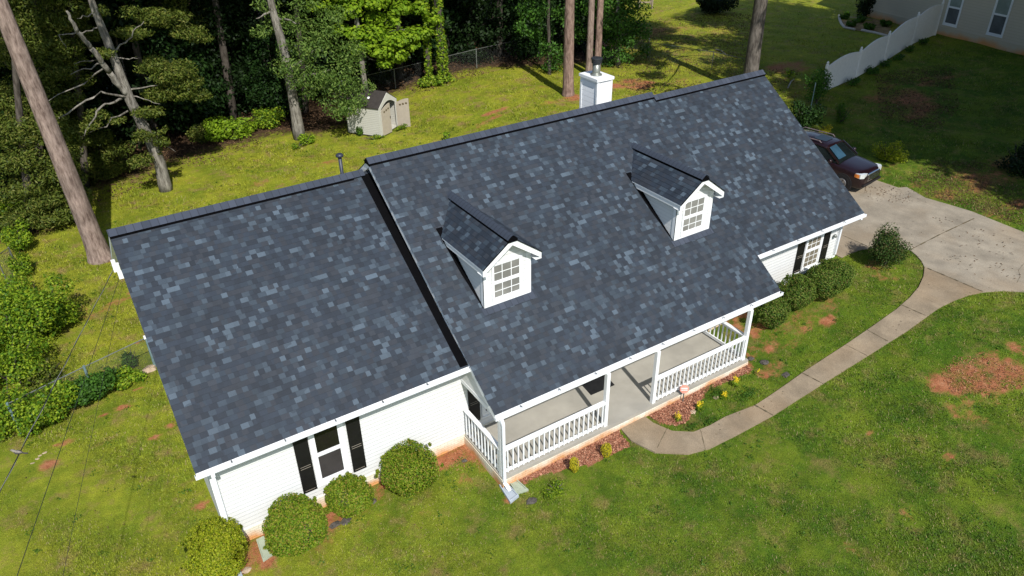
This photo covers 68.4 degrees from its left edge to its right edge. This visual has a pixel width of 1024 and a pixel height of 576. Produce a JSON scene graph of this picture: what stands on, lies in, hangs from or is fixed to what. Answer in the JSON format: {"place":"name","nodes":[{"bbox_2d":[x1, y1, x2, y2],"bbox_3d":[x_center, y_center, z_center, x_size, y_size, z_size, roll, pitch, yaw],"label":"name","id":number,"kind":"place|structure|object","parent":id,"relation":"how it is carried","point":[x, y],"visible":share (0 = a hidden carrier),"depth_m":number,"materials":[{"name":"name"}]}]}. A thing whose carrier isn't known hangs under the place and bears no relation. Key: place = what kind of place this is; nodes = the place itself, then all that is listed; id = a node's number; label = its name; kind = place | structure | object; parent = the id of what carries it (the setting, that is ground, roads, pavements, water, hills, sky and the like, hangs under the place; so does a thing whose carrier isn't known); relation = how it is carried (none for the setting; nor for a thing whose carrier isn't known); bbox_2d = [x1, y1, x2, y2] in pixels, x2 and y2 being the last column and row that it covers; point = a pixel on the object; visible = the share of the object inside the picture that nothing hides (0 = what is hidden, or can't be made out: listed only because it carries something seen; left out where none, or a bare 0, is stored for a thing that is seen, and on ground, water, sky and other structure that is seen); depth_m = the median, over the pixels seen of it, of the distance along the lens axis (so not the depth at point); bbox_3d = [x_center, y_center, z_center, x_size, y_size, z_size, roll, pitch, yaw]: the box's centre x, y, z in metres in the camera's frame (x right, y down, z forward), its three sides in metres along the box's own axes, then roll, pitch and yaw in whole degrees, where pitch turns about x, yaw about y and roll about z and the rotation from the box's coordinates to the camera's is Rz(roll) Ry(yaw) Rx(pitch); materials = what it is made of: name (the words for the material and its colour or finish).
{"place":"outdoors","nodes":[
{"label":"outdoors","id":0,"kind":"place"},
{"bbox_2d":[0,0,1023,575],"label":"ground","id":1,"kind":"structure","parent":0,"point":[66,486],"depth_m":22.72,"materials":[{"name":"green plant"}]},
{"bbox_2d":[0,108,21,205],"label":"forest tree","id":2,"kind":"object","parent":1,"relation":"on","point":[1,151],"visible":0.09,"depth_m":35.06,"materials":[{"name":"green plant"}]},
{"bbox_2d":[0,376,32,440],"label":"wild bush","id":3,"kind":"object","parent":1,"relation":"on","point":[5,414],"visible":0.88,"depth_m":22.38,"materials":[{"name":"green plant"}]},
{"bbox_2d":[0,217,33,250],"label":"wild bush","id":4,"kind":"object","parent":1,"relation":"on","point":[14,238],"visible":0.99,"depth_m":32.32,"materials":[{"name":"green plant"}]},
{"bbox_2d":[1,271,32,302],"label":"wild bush","id":5,"kind":"object","parent":1,"relation":"on","point":[20,280],"visible":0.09,"depth_m":28.93,"materials":[{"name":"green plant"}]},
{"bbox_2d":[5,251,32,275],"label":"wild bush","id":6,"kind":"object","parent":1,"relation":"on","point":[22,263],"visible":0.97,"depth_m":30.61,"materials":[{"name":"green plant"}]},
{"bbox_2d":[0,294,37,352],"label":"wild bush","id":7,"kind":"object","parent":1,"relation":"on","point":[3,324],"visible":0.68,"depth_m":25.47,"materials":[{"name":"green plant"}]},
{"bbox_2d":[0,331,51,384],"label":"wild bush","id":8,"kind":"object","parent":1,"relation":"on","point":[12,360],"visible":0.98,"depth_m":24.51,"materials":[{"name":"green plant"}]},
{"bbox_2d":[0,52,55,183],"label":"forest tree","id":9,"kind":"object","parent":1,"relation":"on","point":[3,73],"visible":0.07,"depth_m":35.12,"materials":[{"name":"green plant"}]},
{"bbox_2d":[0,272,82,351],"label":"wild bush","id":10,"kind":"object","parent":1,"relation":"on","point":[37,310],"visible":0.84,"depth_m":26.23,"materials":[{"name":"green plant"}]},
{"bbox_2d":[16,355,66,393],"bbox_3d":[-15.348,2.882,24.493,1.614,0.977,1.428,27,41,37],"label":"wild bush","id":11,"kind":"object","parent":1,"relation":"on","point":[52,371],"visible":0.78,"depth_m":24.42,"materials":[{"name":"green plant"}]},
{"bbox_2d":[0,0,85,197],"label":"cedar tree","id":12,"kind":"object","parent":1,"relation":"on","point":[34,24],"visible":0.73,"depth_m":34.17,"materials":[{"name":"green plant"}]},
{"bbox_2d":[10,379,79,438],"bbox_3d":[-14.139,3.585,22.846,0.995,1.448,2.037,19,37,28],"label":"bush","id":13,"kind":"object","parent":1,"relation":"on","point":[52,412],"visible":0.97,"depth_m":22.64,"materials":[{"name":"green plant"}]},
{"bbox_2d":[0,59,95,231],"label":"cedar tree","id":14,"kind":"object","parent":1,"relation":"on","point":[23,131],"visible":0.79,"depth_m":33.06,"materials":[{"name":"green plant"}]},
{"bbox_2d":[0,0,110,264],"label":"pine tree","id":15,"kind":"object","parent":1,"relation":"on","point":[96,247],"visible":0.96,"depth_m":29.06,"materials":[{"name":"brown plant"}]},
{"bbox_2d":[5,338,155,432],"bbox_3d":[-13.516,3.067,23.923,0.094,1.340,4.358,23,39,33],"label":"chain link fence","id":16,"kind":"object","parent":1,"relation":"on","point":[84,367],"visible":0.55,"depth_m":24.22,"materials":[{"name":"metal"}]},
{"bbox_2d":[50,67,118,169],"bbox_3d":[-23.799,-8.855,39.853,5.214,5.580,4.140,-7,32,-9],"label":"forest tree","id":17,"kind":"object","parent":1,"relation":"on","point":[89,105],"visible":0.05,"depth_m":39.56,"materials":[{"name":"green plant"}]},
{"bbox_2d":[64,367,120,407],"bbox_3d":[-13.262,3.126,23.776,1.849,1.142,0.954,-26,39,-34],"label":"vine","id":18,"kind":"object","parent":1,"relation":"on","point":[91,389],"visible":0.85,"depth_m":23.56,"materials":[{"name":"green plant"}]},
{"bbox_2d":[50,0,143,188],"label":"cedar tree","id":19,"kind":"object","parent":1,"relation":"on","point":[92,169],"visible":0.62,"depth_m":38.28,"materials":[{"name":"green plant"}]},
{"bbox_2d":[54,0,175,150],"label":"forest tree","id":20,"kind":"object","parent":1,"relation":"on","point":[112,22],"visible":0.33,"depth_m":40.75,"materials":[{"name":"green plant"}]},
{"bbox_2d":[105,363,147,390],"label":"vine","id":21,"kind":"object","parent":1,"relation":"on","point":[127,376],"visible":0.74,"depth_m":24.59,"materials":[{"name":"green plant"}]},
{"bbox_2d":[49,0,213,192],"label":"leaning cedar","id":22,"kind":"object","parent":1,"relation":"on","point":[182,78],"visible":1,"depth_m":35.29,"materials":[{"name":"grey plant"}]},
{"bbox_2d":[87,24,188,133],"bbox_3d":[-21.424,-12.274,43.757,6.914,7.401,5.490,4,32,8],"label":"forest tree","id":23,"kind":"object","parent":1,"relation":"on","point":[119,109],"visible":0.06,"depth_m":42.87,"materials":[{"name":"green plant"}]},
{"bbox_2d":[116,0,159,142],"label":"forest tree","id":24,"kind":"object","parent":1,"relation":"on","point":[152,121],"visible":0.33,"depth_m":41.27,"materials":[{"name":"brown plant"}]},
{"bbox_2d":[120,0,208,129],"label":"cedar tree","id":25,"kind":"object","parent":1,"relation":"on","point":[172,2],"visible":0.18,"depth_m":42.50,"materials":[{"name":"green plant"}]},
{"bbox_2d":[118,0,230,127],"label":"forest tree","id":26,"kind":"object","parent":1,"relation":"on","point":[193,43],"visible":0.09,"depth_m":43.81,"materials":[{"name":"green plant"}]},
{"bbox_2d":[123,24,234,132],"bbox_3d":[-19.361,-11.904,43.508,6.475,6.931,5.142,-6,32,-8],"label":"forest tree","id":27,"kind":"object","parent":1,"relation":"on","point":[197,113],"visible":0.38,"depth_m":42.99,"materials":[{"name":"green plant"}]},
{"bbox_2d":[185,114,228,143],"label":"wild bush","id":28,"kind":"object","parent":1,"relation":"on","point":[197,133],"visible":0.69,"depth_m":43.51,"materials":[{"name":"green plant"}]},
{"bbox_2d":[174,516,247,575],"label":"boxwood bush","id":29,"kind":"object","parent":1,"relation":"on","point":[215,548],"visible":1,"depth_m":17.82,"materials":[{"name":"green plant"}]},
{"bbox_2d":[179,0,250,120],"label":"forest tree","id":30,"kind":"object","parent":1,"relation":"on","point":[213,31],"visible":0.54,"depth_m":44.36,"materials":[{"name":"green plant"}]},
{"bbox_2d":[212,0,237,120],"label":"forest tree","id":31,"kind":"object","parent":1,"relation":"on","point":[225,62],"visible":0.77,"depth_m":44.59,"materials":[{"name":"brown plant"}]},
{"bbox_2d":[185,0,267,110],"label":"forest tree","id":32,"kind":"object","parent":1,"relation":"on","point":[235,54],"visible":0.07,"depth_m":45.91,"materials":[{"name":"green plant"}]},
{"bbox_2d":[202,116,256,141],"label":"wild bush","id":33,"kind":"object","parent":1,"relation":"on","point":[222,129],"visible":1,"depth_m":43.64,"materials":[{"name":"green plant"}]},
{"bbox_2d":[191,0,268,111],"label":"forest tree","id":34,"kind":"object","parent":1,"relation":"on","point":[249,22],"visible":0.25,"depth_m":45.45,"materials":[{"name":"green plant"}]},
{"bbox_2d":[256,536,272,561],"bbox_3d":[-6.255,6.600,19.047,0.310,0.100,0.762,-19,36,-27],"label":"splash block","id":35,"kind":"object","parent":1,"relation":"on","point":[265,555],"depth_m":18.99,"materials":[{"name":"concrete"}]},
{"bbox_2d":[249,106,288,128],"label":"wild bush","id":36,"kind":"object","parent":1,"relation":"on","point":[267,118],"visible":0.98,"depth_m":45.18,"materials":[{"name":"green plant"}]},
{"bbox_2d":[236,29,308,119],"bbox_3d":[-14.897,-12.963,46.195,4.145,5.587,5.220,-27,40,-36],"label":"forest tree","id":37,"kind":"object","parent":1,"relation":"on","point":[268,89],"visible":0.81,"depth_m":45.51,"materials":[{"name":"green plant"}]},
{"bbox_2d":[257,0,322,88],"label":"forest tree","id":38,"kind":"object","parent":1,"relation":"on","point":[281,14],"visible":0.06,"depth_m":48.37,"materials":[{"name":"green plant"}]},
{"bbox_2d":[261,492,329,556],"bbox_3d":[-5.383,5.954,18.816,1.655,1.386,1.641,6,32,10],"label":"boxwood bush","id":39,"kind":"object","parent":1,"relation":"on","point":[296,525],"visible":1,"depth_m":18.46,"materials":[{"name":"green plant"}]},
{"bbox_2d":[293,1,308,113],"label":"forest tree","id":40,"kind":"object","parent":1,"relation":"on","point":[306,111],"visible":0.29,"depth_m":46.61,"materials":[{"name":"brown plant"}]},
{"bbox_2d":[265,0,353,101],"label":"forest tree","id":41,"kind":"object","parent":1,"relation":"on","point":[318,61],"visible":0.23,"depth_m":48.04,"materials":[{"name":"green plant"}]},
{"bbox_2d":[249,0,376,140],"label":"oak tree","id":42,"kind":"object","parent":1,"relation":"on","point":[288,65],"visible":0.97,"depth_m":41.87,"materials":[{"name":"green plant"}]},
{"bbox_2d":[1,16,644,220],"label":"leaf litter","id":43,"kind":"object","parent":1,"relation":"on","point":[249,140],"visible":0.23,"depth_m":45.20,"materials":[{"name":"brown plant"}]},
{"bbox_2d":[309,4,375,87],"bbox_3d":[-11.638,-16.632,50.635,5.069,6.832,6.384,-6,32,-9],"label":"forest tree","id":44,"kind":"object","parent":1,"relation":"on","point":[341,44],"visible":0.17,"depth_m":49.87,"materials":[{"name":"green plant"}]},
{"bbox_2d":[323,471,374,518],"bbox_3d":[-4.307,5.442,19.826,1.319,1.169,1.320,-19,36,-27],"label":"boxwood bush","id":45,"kind":"object","parent":1,"relation":"on","point":[352,494],"visible":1,"depth_m":19.54,"materials":[{"name":"green plant"}]},
{"bbox_2d":[332,1,403,84],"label":"forest tree","id":46,"kind":"object","parent":1,"relation":"on","point":[369,63],"visible":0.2,"depth_m":50.59,"materials":[{"name":"green plant"}]},
{"bbox_2d":[306,0,441,86],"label":"maple tree","id":47,"kind":"object","parent":1,"relation":"on","point":[379,35],"visible":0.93,"depth_m":46.43,"materials":[{"name":"green plant"}]},
{"bbox_2d":[346,88,410,137],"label":"garden shed","id":48,"kind":"structure","parent":1,"relation":"on","point":[381,113],"depth_m":43.72,"materials":[{"name":"plastic"}]},
{"bbox_2d":[381,103,391,134],"bbox_3d":[-7.293,-9.796,43.700,0.067,1.740,0.781,18,36,27],"label":"door","id":49,"kind":"structure","parent":48,"relation":"in","point":[385,112],"depth_m":43.69,"materials":[{"name":"beige plastic"}]},
{"bbox_2d":[396,98,410,126],"bbox_3d":[-6.464,-10.422,44.699,0.780,1.740,0.047,4,32,8],"label":"door","id":50,"kind":"structure","parent":48,"relation":"in","point":[402,106],"depth_m":44.68,"materials":[{"name":"beige plastic"}]},
{"bbox_2d":[375,438,443,496],"bbox_3d":[-2.855,4.884,20.519,1.754,1.360,1.608,-19,36,-27],"label":"boxwood bush","id":51,"kind":"object","parent":1,"relation":"on","point":[408,469],"visible":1,"depth_m":20.16,"materials":[{"name":"green plant"}]},
{"bbox_2d":[380,0,464,67],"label":"forest tree","id":52,"kind":"object","parent":1,"relation":"on","point":[448,13],"visible":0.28,"depth_m":51.62,"materials":[{"name":"green plant"}]},
{"bbox_2d":[417,0,439,86],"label":"ivy covered tree","id":53,"kind":"object","parent":1,"relation":"on","point":[429,75],"visible":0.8,"depth_m":49.37,"materials":[{"name":"green plant"}]},
{"bbox_2d":[432,0,456,85],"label":"ivy covered tree","id":54,"kind":"object","parent":1,"relation":"on","point":[442,64],"visible":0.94,"depth_m":48.81,"materials":[{"name":"green plant"}]},
{"bbox_2d":[445,0,517,64],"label":"forest tree","id":55,"kind":"object","parent":1,"relation":"on","point":[466,27],"visible":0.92,"depth_m":52.16,"materials":[{"name":"green plant"}]},
{"bbox_2d":[106,56,866,543],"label":"house","id":56,"kind":"structure","parent":1,"relation":"on","point":[494,298],"depth_m":21.29,"materials":[{"name":"white"}]},
{"bbox_2d":[0,271,112,490],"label":"overhead cable","id":57,"kind":"object","parent":56,"relation":"attached to","point":[53,387],"visible":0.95,"depth_m":14.76,"materials":[{"name":"black metal"}]},
{"bbox_2d":[17,280,118,575],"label":"overhead cable","id":58,"kind":"object","parent":56,"relation":"attached to","point":[62,443],"visible":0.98,"depth_m":13.54,"materials":[{"name":"black metal"}]},
{"bbox_2d":[307,423,351,487],"bbox_3d":[-4.718,4.231,19.449,0.960,2.025,0.060,-19,36,-27],"label":"window","id":59,"kind":"structure","parent":56,"relation":"in","point":[328,448],"depth_m":19.51,"materials":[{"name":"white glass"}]},
{"bbox_2d":[582,375,613,394],"bbox_3d":[2.720,3.060,23.872,1.000,0.016,0.620,-19,36,-27],"label":"doormat","id":60,"kind":"object","parent":56,"relation":"on","point":[593,386],"visible":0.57,"depth_m":23.82,"materials":[{"name":"rubber"}]},
{"bbox_2d":[800,234,823,272],"bbox_3d":[11.236,-1.418,28.085,1.000,1.635,0.060,-19,36,-27],"label":"window","id":61,"kind":"structure","parent":56,"relation":"in","point":[813,246],"depth_m":28.16,"materials":[{"name":"clear glass"}]},
{"bbox_2d":[339,32,649,91],"bbox_3d":[-1.362,-16.088,53.423,21.924,2.515,4.514,-9,32,-13],"label":"chain link fence","id":62,"kind":"object","parent":1,"relation":"on","point":[394,78],"visible":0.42,"depth_m":51.54,"materials":[{"name":"metal"}]},
{"bbox_2d":[495,0,502,56],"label":"forest tree","id":63,"kind":"object","parent":1,"relation":"on","point":[499,51],"visible":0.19,"depth_m":54.05,"materials":[{"name":"green plant"}]},
{"bbox_2d":[480,0,523,47],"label":"forest tree","id":64,"kind":"object","parent":1,"relation":"on","point":[504,3],"visible":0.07,"depth_m":55.72,"materials":[{"name":"green plant"}]},
{"bbox_2d":[499,484,518,503],"bbox_3d":[-0.098,5.583,20.533,0.324,0.100,0.702,-19,36,-27],"label":"splash block","id":65,"kind":"object","parent":1,"relation":"on","point":[511,495],"depth_m":20.46,"materials":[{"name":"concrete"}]},
{"bbox_2d":[494,0,564,61],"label":"forest tree","id":66,"kind":"object","parent":1,"relation":"on","point":[524,47],"visible":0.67,"depth_m":52.92,"materials":[{"name":"green plant"}]},
{"bbox_2d":[542,477,564,499],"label":"creeping plant","id":67,"kind":"object","parent":1,"relation":"on","point":[556,490],"visible":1,"depth_m":20.44,"materials":[{"name":"green plant"}]},
{"bbox_2d":[513,0,595,74],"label":"sweetgum tree","id":68,"kind":"object","parent":1,"relation":"on","point":[550,51],"visible":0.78,"depth_m":49.77,"materials":[{"name":"green plant"}]},
{"bbox_2d":[562,0,574,96],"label":"pine tree","id":69,"kind":"object","parent":1,"relation":"on","point":[568,73],"visible":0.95,"depth_m":45.15,"materials":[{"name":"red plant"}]},
{"bbox_2d":[519,430,629,481],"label":"mulch","id":70,"kind":"object","parent":1,"relation":"on","point":[586,450],"visible":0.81,"depth_m":21.69,"materials":[{"name":"brown wood"}]},
{"bbox_2d":[553,0,622,55],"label":"forest tree","id":71,"kind":"object","parent":1,"relation":"on","point":[581,46],"visible":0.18,"depth_m":54.26,"materials":[{"name":"green plant"}]},
{"bbox_2d":[585,0,594,71],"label":"pine tree","id":72,"kind":"object","parent":1,"relation":"on","point":[590,37],"visible":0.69,"depth_m":49.08,"materials":[{"name":"brown plant"}]},
{"bbox_2d":[594,0,603,70],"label":"pine tree","id":73,"kind":"object","parent":1,"relation":"on","point":[598,33],"visible":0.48,"depth_m":49.11,"materials":[{"name":"brown plant"}]},
{"bbox_2d":[583,0,653,66],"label":"elm tree","id":74,"kind":"object","parent":1,"relation":"on","point":[614,29],"visible":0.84,"depth_m":50.64,"materials":[{"name":"green plant"}]},
{"bbox_2d":[649,42,744,73],"bbox_3d":[12.671,-15.576,51.315,7.362,1.340,0.382,24,39,34],"label":"chain link fence","id":75,"kind":"object","parent":1,"relation":"on","point":[694,56],"visible":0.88,"depth_m":51.13,"materials":[{"name":"metal"}]},
{"bbox_2d":[648,365,752,425],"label":"mulch","id":76,"kind":"object","parent":1,"relation":"on","point":[684,409],"visible":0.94,"depth_m":23.37,"materials":[{"name":"brown wood"}]},
{"bbox_2d":[606,12,797,100],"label":"leaf litter","id":77,"kind":"object","parent":1,"relation":"on","point":[689,72],"visible":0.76,"depth_m":54.48,"materials":[{"name":"brown plant"}]},
{"bbox_2d":[696,0,738,14],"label":"wild bush","id":78,"kind":"object","parent":1,"relation":"on","point":[712,6],"visible":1,"depth_m":65.44,"materials":[{"name":"green plant"}]},
{"bbox_2d":[732,386,761,401],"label":"weeds","id":79,"kind":"object","parent":1,"relation":"on","point":[746,394],"visible":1,"depth_m":23.72,"materials":[{"name":"green plant"}]},
{"bbox_2d":[743,0,767,73],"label":"pine tree","id":80,"kind":"object","parent":1,"relation":"on","point":[753,50],"visible":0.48,"depth_m":44.61,"materials":[{"name":"brown plant"}]},
{"bbox_2d":[753,296,790,328],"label":"boxwood bush","id":81,"kind":"object","parent":1,"relation":"on","point":[774,313],"visible":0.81,"depth_m":25.87,"materials":[{"name":"green plant"}]},
{"bbox_2d":[778,273,818,309],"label":"boxwood bush","id":82,"kind":"object","parent":1,"relation":"on","point":[799,292],"visible":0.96,"depth_m":26.38,"materials":[{"name":"green plant"}]},
{"bbox_2d":[789,100,826,129],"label":"wild bush","id":83,"kind":"object","parent":1,"relation":"on","point":[803,116],"visible":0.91,"depth_m":40.23,"materials":[{"name":"green plant"}]},
{"bbox_2d":[803,66,834,102],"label":"wild bush","id":84,"kind":"object","parent":1,"relation":"on","point":[822,83],"visible":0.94,"depth_m":44.00,"materials":[{"name":"green plant"}]},
{"bbox_2d":[805,258,855,298],"bbox_3d":[11.406,-0.385,27.051,1.674,1.403,1.741,17,36,27],"label":"boxwood bush","id":85,"kind":"object","parent":1,"relation":"on","point":[832,277],"visible":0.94,"depth_m":26.62,"materials":[{"name":"green plant"}]},
{"bbox_2d":[834,103,851,123],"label":"wild bush","id":86,"kind":"object","parent":1,"relation":"on","point":[839,114],"visible":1,"depth_m":41.46,"materials":[{"name":"green plant"}]},
{"bbox_2d":[855,0,876,18],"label":"wild bush","id":87,"kind":"object","parent":1,"relation":"on","point":[864,7],"visible":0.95,"depth_m":62.43,"materials":[{"name":"green plant"}]},
{"bbox_2d":[842,16,890,33],"bbox_3d":[28.628,-21.450,61.508,4.218,0.001,6.303,14,35,23],"label":"flower bed","id":88,"kind":"object","parent":1,"relation":"on","point":[858,27],"visible":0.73,"depth_m":61.20,"materials":[{"name":"soil"}]},
{"bbox_2d":[823,0,944,89],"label":"vinyl fence","id":89,"kind":"object","parent":1,"relation":"on","point":[849,66],"visible":0.91,"depth_m":51.37,"materials":[{"name":"white plastic"}]},
{"bbox_2d":[868,222,913,268],"bbox_3d":[14.047,-1.551,27.990,1.558,1.678,1.439,-19,36,-27],"label":"leafy bush","id":90,"kind":"object","parent":1,"relation":"on","point":[887,248],"visible":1,"depth_m":27.80,"materials":[{"name":"green plant"}]},
{"bbox_2d":[872,140,909,162],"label":"wild bush","id":91,"kind":"object","parent":1,"relation":"on","point":[893,153],"visible":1,"depth_m":36.69,"materials":[{"name":"green plant"}]},
{"bbox_2d":[876,64,958,130],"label":"leaf litter","id":92,"kind":"object","parent":1,"relation":"on","point":[896,98],"visible":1,"depth_m":45.63,"materials":[{"name":"brown plant"}]},
{"bbox_2d":[867,0,1023,54],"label":"beige house","id":93,"kind":"structure","parent":1,"relation":"on","point":[998,24],"depth_m":55.99,"materials":[{"name":"beige paint"}]},
{"bbox_2d":[942,0,963,27],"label":"window","id":94,"kind":"structure","parent":93,"relation":"in","point":[954,7],"depth_m":57.37,"materials":[{"name":"clear glass"}]},
{"bbox_2d":[986,0,1013,37],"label":"window","id":95,"kind":"structure","parent":93,"relation":"in","point":[1002,8],"depth_m":54.23,"materials":[{"name":"clear glass"}]},
{"bbox_2d":[908,160,1023,224],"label":"leaf litter","id":96,"kind":"object","parent":1,"relation":"on","point":[955,190],"visible":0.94,"depth_m":34.21,"materials":[{"name":"plant"}]},
{"bbox_2d":[942,356,1023,394],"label":"clay crumbs","id":97,"kind":"object","parent":1,"relation":"on","point":[981,376],"visible":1,"depth_m":23.26,"materials":[{"name":"brown soil"}]},
{"bbox_2d":[993,139,1023,179],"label":"wild bush","id":98,"kind":"object","parent":1,"relation":"on","point":[1016,164],"visible":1,"depth_m":35.20,"materials":[{"name":"green plant"}]},
{"bbox_2d":[621,267,981,454],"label":"path","id":99,"kind":"structure","parent":0,"point":[934,292],"depth_m":24.14,"materials":[{"name":"concrete"}]},
{"bbox_2d":[835,180,1023,292],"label":"driveway","id":100,"kind":"structure","parent":0,"point":[913,219],"depth_m":30.25,"materials":[{"name":"concrete"}]},
{"bbox_2d":[803,127,881,189],"bbox_3d":[14.677,-6.063,35.129,2.333,1.934,4.656,-25,39,-34],"label":"parked car","id":101,"kind":"object","parent":100,"relation":"on","point":[849,167],"visible":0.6,"depth_m":34.04,"materials":[{"name":"black paint"}]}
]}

